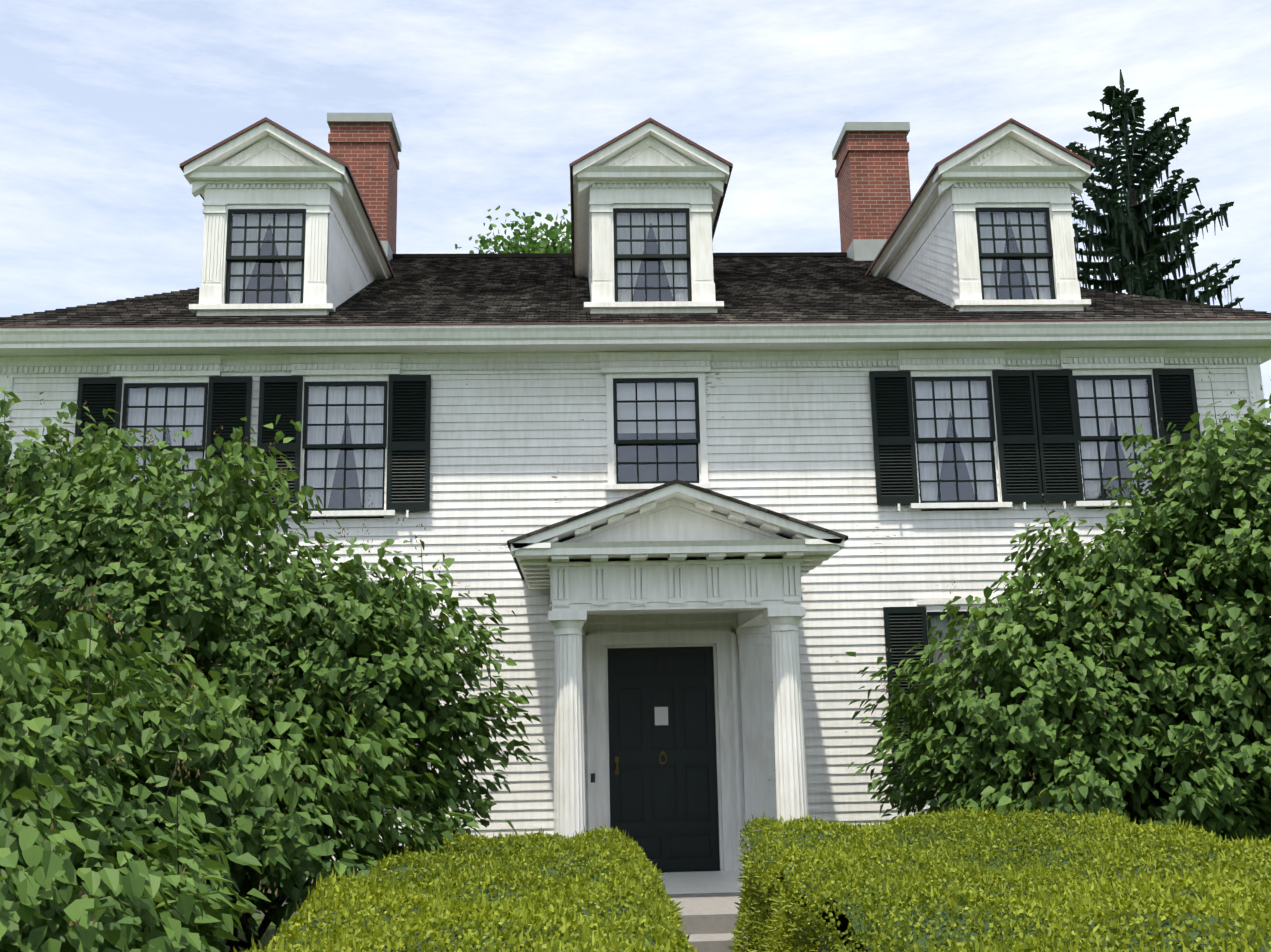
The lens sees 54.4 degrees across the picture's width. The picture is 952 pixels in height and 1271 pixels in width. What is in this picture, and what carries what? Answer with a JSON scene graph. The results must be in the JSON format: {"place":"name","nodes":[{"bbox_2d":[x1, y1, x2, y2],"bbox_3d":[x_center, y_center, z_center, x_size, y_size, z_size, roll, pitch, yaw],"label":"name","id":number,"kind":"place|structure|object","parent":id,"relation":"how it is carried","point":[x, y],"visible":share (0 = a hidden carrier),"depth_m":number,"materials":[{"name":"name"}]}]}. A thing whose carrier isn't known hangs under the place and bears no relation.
{"place":"outdoors","nodes":[
{"label":"outdoors","id":0,"kind":"place"},
{"bbox_2d":[157,915,293,951],"bbox_3d":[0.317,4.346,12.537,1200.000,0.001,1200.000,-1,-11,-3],"label":"ground","id":1,"kind":"structure","parent":0,"point":[270,932],"depth_m":11.32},
{"bbox_2d":[0,387,543,951],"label":"lilac bush","id":2,"kind":"object","parent":1,"relation":"on","point":[66,527],"depth_m":8.47,"materials":[{"name":"green plant"}]},
{"bbox_2d":[0,376,503,926],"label":"lilac bush seed heads","id":3,"kind":"object","parent":2,"relation":"attached to","point":[194,666],"visible":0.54,"depth_m":7.16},
{"bbox_2d":[233,824,696,951],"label":"hedge","id":4,"kind":"object","parent":1,"relation":"on","point":[660,923],"depth_m":5.51,"materials":[{"name":"green plant"}]},
{"bbox_2d":[7,368,1270,869],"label":"house walls","id":5,"kind":"structure","parent":1,"relation":"on","point":[515,454],"depth_m":13.30,"materials":[{"name":"white wood"}]},
{"bbox_2d":[183,121,391,315],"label":"dormer trim","id":6,"kind":"structure","parent":5,"relation":"on","point":[265,165],"depth_m":14.01,"materials":[{"name":"white wood"}]},
{"bbox_2d":[225,209,305,303],"bbox_3d":[-4.174,-2.457,13.964,0.880,1.160,0.074,-1,-11,-3],"label":"window frame","id":7,"kind":"object","parent":6,"relation":"in","point":[244,258],"visible":0.83,"depth_m":13.96,"materials":[{"name":"black wood"}]},
{"bbox_2d":[229,213,301,303],"bbox_3d":[-4.174,-2.457,13.964,0.838,1.118,0.039,-1,-11,-3],"label":"dormer glass","id":8,"kind":"object","parent":7,"relation":"in","point":[263,255],"visible":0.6,"depth_m":13.96,"materials":[{"name":"clear glass"}]},
{"bbox_2d":[179,117,394,277],"bbox_3d":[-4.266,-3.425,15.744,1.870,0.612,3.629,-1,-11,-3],"label":"dormer roof","id":9,"kind":"structure","parent":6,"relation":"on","point":[253,126],"depth_m":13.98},
{"bbox_2d":[328,123,398,253],"bbox_3d":[-4.452,-3.755,20.150,0.990,3.820,1.050,-1,-11,-3],"label":"chimney","id":10,"kind":"object","parent":5,"relation":"on","point":[367,153],"visible":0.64,"depth_m":19.93,"materials":[{"name":"brick"}]},
{"bbox_2d":[327,113,400,151],"bbox_3d":[-4.492,-5.717,20.535,1.040,0.180,1.100,-1,-11,-3],"label":"chimney cap","id":11,"kind":"object","parent":10,"relation":"on","point":[360,118],"visible":0.46,"depth_m":20.00,"materials":[{"name":"white concrete"}]},
{"bbox_2d":[380,241,392,260],"bbox_3d":[-4.439,-3.162,20.034,0.980,0.960,1.040,-1,-11,-3],"label":"chimney flashing","id":12,"kind":"object","parent":10,"relation":"attached to","point":[387,249],"visible":0.07,"depth_m":19.63,"materials":[{"name":"silver metal"}]},
{"bbox_2d":[0,366,1266,880],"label":"house corner trim","id":13,"kind":"structure","parent":5,"relation":"attached to","point":[1252,374],"depth_m":13.82,"materials":[{"name":"white wood"}]},
{"bbox_2d":[0,320,1270,377],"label":"cornice","id":14,"kind":"structure","parent":5,"relation":"attached to","point":[94,352],"depth_m":13.39,"materials":[{"name":"white wood"}]},
{"bbox_2d":[0,257,1270,325],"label":"house roof","id":15,"kind":"structure","parent":5,"relation":"on","point":[501,290],"depth_m":14.80,"materials":[{"name":"brown wood"}]},
{"bbox_2d":[327,207,368,308],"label":"dormer cheeks","id":16,"kind":"object","parent":15,"relation":"on","point":[346,279],"visible":0.33,"depth_m":14.70,"materials":[{"name":"white wood"}]},
{"bbox_2d":[392,252,846,257],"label":"roof ridge","id":17,"kind":"structure","parent":15,"relation":"on","point":[764,254],"depth_m":20.24,"materials":[{"name":"black"}]},
{"bbox_2d":[0,318,1270,327],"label":"house drip edge","id":18,"kind":"object","parent":15,"relation":"attached to","point":[626,323],"visible":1,"depth_m":13.21,"materials":[{"name":"metal"}]},
{"bbox_2d":[589,213,713,301],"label":"dormer cheeks","id":19,"kind":"object","parent":15,"relation":"on","point":[590,270],"visible":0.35,"depth_m":14.64,"materials":[{"name":"white wood"}]},
{"bbox_2d":[835,132,910,251],"bbox_3d":[4.005,-3.782,20.522,1.020,3.670,1.050,-1,-11,-3],"label":"chimney","id":20,"kind":"object","parent":15,"relation":"on","point":[873,182],"visible":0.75,"depth_m":20.25,"materials":[{"name":"brick"}]},
{"bbox_2d":[847,239,886,260],"bbox_3d":[4.016,-3.262,20.420,1.010,0.960,1.040,-1,-11,-3],"label":"chimney flashing","id":21,"kind":"object","parent":20,"relation":"attached to","point":[863,249],"visible":0.14,"depth_m":19.96,"materials":[{"name":"silver metal"}]},
{"bbox_2d":[832,122,909,159],"bbox_3d":[3.966,-5.670,20.892,1.070,0.180,1.100,-1,-11,-3],"label":"chimney cap","id":22,"kind":"object","parent":20,"relation":"on","point":[875,127],"visible":0.46,"depth_m":20.36,"materials":[{"name":"white concrete"}]},
{"bbox_2d":[896,206,958,309],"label":"dormer cheeks","id":23,"kind":"object","parent":15,"relation":"on","point":[931,270],"visible":0.27,"depth_m":15.02,"materials":[{"name":"white wood"}]},
{"bbox_2d":[72,369,1202,781],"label":"window shutters","id":24,"kind":"object","parent":5,"relation":"attached to","point":[1038,439],"depth_m":13.42,"materials":[{"name":"black wood"}]},
{"bbox_2d":[126,379,1151,689],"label":"window reveals","id":25,"kind":"object","parent":5,"relation":"attached to","point":[666,455],"depth_m":13.85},
{"bbox_2d":[119,369,1161,705],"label":"window casings","id":26,"kind":"structure","parent":5,"relation":"attached to","point":[929,605],"depth_m":13.41,"materials":[{"name":"white wood"}]},
{"bbox_2d":[120,375,1160,771],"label":"window sashes","id":27,"kind":"object","parent":26,"relation":"in","point":[954,439],"depth_m":13.48,"materials":[{"name":"black wood"}]},
{"bbox_2d":[125,379,1151,721],"bbox_3d":[0.174,1.081,13.184,11.248,4.338,0.039,-1,-11,-3],"label":"window glass","id":28,"kind":"object","parent":27,"relation":"in","point":[675,437],"visible":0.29,"depth_m":13.49,"materials":[{"name":"clear glass"}]},
{"bbox_2d":[573,122,728,313],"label":"dormer trim","id":29,"kind":"structure","parent":5,"relation":"on","point":[650,165],"depth_m":14.20,"materials":[{"name":"white wood"}]},
{"bbox_2d":[569,118,732,276],"bbox_3d":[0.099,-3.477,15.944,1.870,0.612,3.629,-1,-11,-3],"label":"dormer roof","id":30,"kind":"structure","parent":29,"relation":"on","point":[660,125],"depth_m":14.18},
{"bbox_2d":[613,208,691,301],"bbox_3d":[0.191,-2.509,14.163,0.880,1.160,0.074,-1,-11,-3],"label":"window frame","id":31,"kind":"object","parent":29,"relation":"attached to","point":[658,256],"visible":0.9,"depth_m":14.16,"materials":[{"name":"black wood"}]},
{"bbox_2d":[617,212,687,301],"bbox_3d":[0.191,-2.509,14.163,0.838,1.118,0.039,-1,-11,-3],"label":"dormer glass","id":32,"kind":"object","parent":31,"relation":"in","point":[654,253],"visible":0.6,"depth_m":14.16,"materials":[{"name":"glass"}]},
{"bbox_2d":[607,646,719,871],"bbox_3d":[0.285,2.936,12.881,1.120,2.280,0.022,-1,-11,-3],"label":"front door","id":33,"kind":"structure","parent":5,"relation":"attached to","point":[665,815],"depth_m":12.88,"materials":[{"name":"paint"}]},
{"bbox_2d":[615,757,618,774],"bbox_3d":[-0.191,3.001,12.800,0.044,0.180,0.071,-1,-11,-3],"label":"door latch","id":34,"kind":"object","parent":33,"relation":"attached to","point":[616,765],"depth_m":12.81,"materials":[{"name":"gold metal"}]},
{"bbox_2d":[655,707,667,724],"bbox_3d":[0.272,2.516,12.950,0.140,0.190,0.004,-1,-11,-3],"label":"door notice","id":35,"kind":"object","parent":33,"relation":"attached to","point":[661,715],"depth_m":12.95,"materials":[{"name":"white paper"}]},
{"bbox_2d":[659,751,666,763],"bbox_3d":[0.285,2.933,12.861,0.086,0.133,0.018,-1,-11,-3],"label":"door knocker","id":36,"kind":"object","parent":33,"relation":"attached to","point":[663,753],"depth_m":12.86,"materials":[{"name":"gold metal"}]},
{"bbox_2d":[868,122,1090,310],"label":"dormer trim","id":37,"kind":"structure","parent":5,"relation":"on","point":[1010,165],"depth_m":14.41,"materials":[{"name":"white wood"}]},
{"bbox_2d":[865,118,1094,274],"bbox_3d":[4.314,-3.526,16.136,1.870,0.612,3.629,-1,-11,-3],"label":"dormer roof","id":38,"kind":"structure","parent":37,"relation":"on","point":[1022,126],"depth_m":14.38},
{"bbox_2d":[975,208,1055,299],"bbox_3d":[4.407,-2.559,14.356,0.880,1.160,0.074,-1,-11,-3],"label":"window frame","id":39,"kind":"object","parent":37,"relation":"attached to","point":[1035,255],"visible":0.88,"depth_m":14.35,"materials":[{"name":"black wood"}]},
{"bbox_2d":[979,211,1051,299],"bbox_3d":[4.407,-2.559,14.356,0.838,1.118,0.039,-1,-11,-3],"label":"dormer glass","id":40,"kind":"object","parent":39,"relation":"in","point":[1016,259],"visible":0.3,"depth_m":14.36,"materials":[{"name":"glass"}]},
{"bbox_2d":[667,892,747,951],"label":"doorstep stone","id":41,"kind":"object","parent":1,"relation":"on","point":[710,919],"visible":0.12,"depth_m":9.87,"materials":[{"name":"stone"}]},
{"bbox_2d":[581,613,769,893],"bbox_3d":[0.317,2.708,12.115,2.400,2.810,1.640,-1,-11,-3],"label":"door frame","id":42,"kind":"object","parent":41,"relation":"on","point":[722,634],"depth_m":12.87,"materials":[{"name":"white wood"}]},
{"bbox_2d":[591,773,594,782],"bbox_3d":[-0.438,3.102,12.688,0.045,0.090,0.030,-1,-11,-3],"label":"door lock box","id":43,"kind":"object","parent":42,"relation":"attached to","point":[592,777],"visible":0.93,"depth_m":12.67,"materials":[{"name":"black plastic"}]},
{"bbox_2d":[728,786,1270,951],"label":"hedge","id":44,"kind":"object","parent":1,"relation":"on","point":[1069,906],"depth_m":6.39,"materials":[{"name":"green plant"}]},
{"bbox_2d":[846,489,1270,840],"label":"lilac bush","id":45,"kind":"object","parent":1,"relation":"on","point":[1052,724],"depth_m":9.91,"materials":[{"name":"green plant"}]},
{"bbox_2d":[881,488,1270,784],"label":"lilac bush seed heads","id":46,"kind":"object","parent":45,"relation":"attached to","point":[1091,604],"visible":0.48,"depth_m":10.06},
{"bbox_2d":[1064,379,1270,852],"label":"lilac bush","id":47,"kind":"object","parent":1,"relation":"on","point":[1234,482],"depth_m":9.98,"materials":[{"name":"green plant"}]},
{"bbox_2d":[1117,362,1269,709],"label":"lilac bush seed heads","id":48,"kind":"object","parent":47,"relation":"attached to","point":[1170,484],"visible":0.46,"depth_m":10.47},
{"bbox_2d":[229,215,301,303],"bbox_3d":[-4.177,-2.441,14.043,0.820,1.100,0.012,-1,-11,-3],"label":"dormer curtain","id":49,"kind":"object","parent":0,"point":[239,251],"depth_m":14.07,"materials":[{"name":"white fabric"}]},
{"bbox_2d":[231,214,301,303],"bbox_3d":[-4.188,-2.394,14.282,0.880,1.160,0.500,-1,-11,-3],"label":"dormer interior","id":50,"kind":"object","parent":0,"point":[280,299],"depth_m":14.50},
{"bbox_2d":[244,870,719,915],"bbox_3d":[-0.059,5.494,18.609,13.795,0.500,12.420,-1,-11,-3],"label":"house foundation","id":51,"kind":"object","parent":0,"point":[257,914],"depth_m":12.36,"materials":[{"name":"grey concrete"}]},
{"bbox_2d":[455,204,571,253],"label":"maple tree","id":52,"kind":"object","parent":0,"point":[542,245],"depth_m":44.67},
{"bbox_2d":[0,0,1270,424],"label":"sky","id":53,"kind":"structure","parent":0,"point":[491,103],"materials":[{"name":"blue"}]},
{"bbox_2d":[617,213,685,301],"bbox_3d":[0.178,-2.446,14.482,0.880,1.160,0.500,-1,-11,-3],"label":"dormer interior","id":54,"kind":"object","parent":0,"point":[664,292],"depth_m":14.71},
{"bbox_2d":[617,215,687,301],"bbox_3d":[0.188,-2.493,14.242,0.820,1.100,0.012,-1,-11,-3],"label":"dormer curtain","id":55,"kind":"object","parent":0,"point":[677,221],"depth_m":14.27,"materials":[{"name":"white fabric"}]},
{"bbox_2d":[127,380,1180,751],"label":"window curtains","id":56,"kind":"object","parent":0,"point":[313,478],"depth_m":13.51,"materials":[{"name":"white fabric"}]},
{"bbox_2d":[617,383,695,432],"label":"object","id":57,"kind":"structure","parent":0,"point":[628,407],"depth_m":13.61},
{"bbox_2d":[548,607,807,836],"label":"portico columns","id":58,"kind":"structure","parent":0,"point":[569,793],"depth_m":10.58,"materials":[{"name":"white wood"}]},
{"bbox_2d":[511,483,844,626],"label":"portico entablature","id":59,"kind":"structure","parent":58,"relation":"on","point":[676,524],"depth_m":10.74,"materials":[{"name":"white wood"}]},
{"bbox_2d":[507,479,847,579],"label":"portico roof","id":60,"kind":"structure","parent":59,"relation":"on","point":[510,541],"depth_m":10.55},
{"bbox_2d":[308,508,1118,518],"bbox_3d":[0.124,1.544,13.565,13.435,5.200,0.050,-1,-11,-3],"label":"window sill","id":61,"kind":"structure","parent":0,"point":[921,510],"depth_m":13.91,"materials":[{"name":"white wood"}]},
{"bbox_2d":[979,214,1050,299],"bbox_3d":[4.403,-2.543,14.435,0.820,1.100,0.012,-1,-11,-3],"label":"dormer curtain","id":62,"kind":"object","parent":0,"point":[1001,231],"depth_m":14.46,"materials":[{"name":"white fabric"}]},
{"bbox_2d":[979,212,1050,299],"bbox_3d":[4.393,-2.496,14.674,0.880,1.160,0.500,-1,-11,-3],"label":"window interior","id":63,"kind":"object","parent":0,"point":[1004,277],"depth_m":14.90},
{"bbox_2d":[1065,69,1243,307],"bbox_3d":[13.526,-1.876,32.704,5.234,19.431,5.092,-1,-11,-3],"label":"spruce tree","id":64,"kind":"object","parent":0,"point":[1117,218],"depth_m":33.11,"materials":[{"name":"green plant"}]}
]}

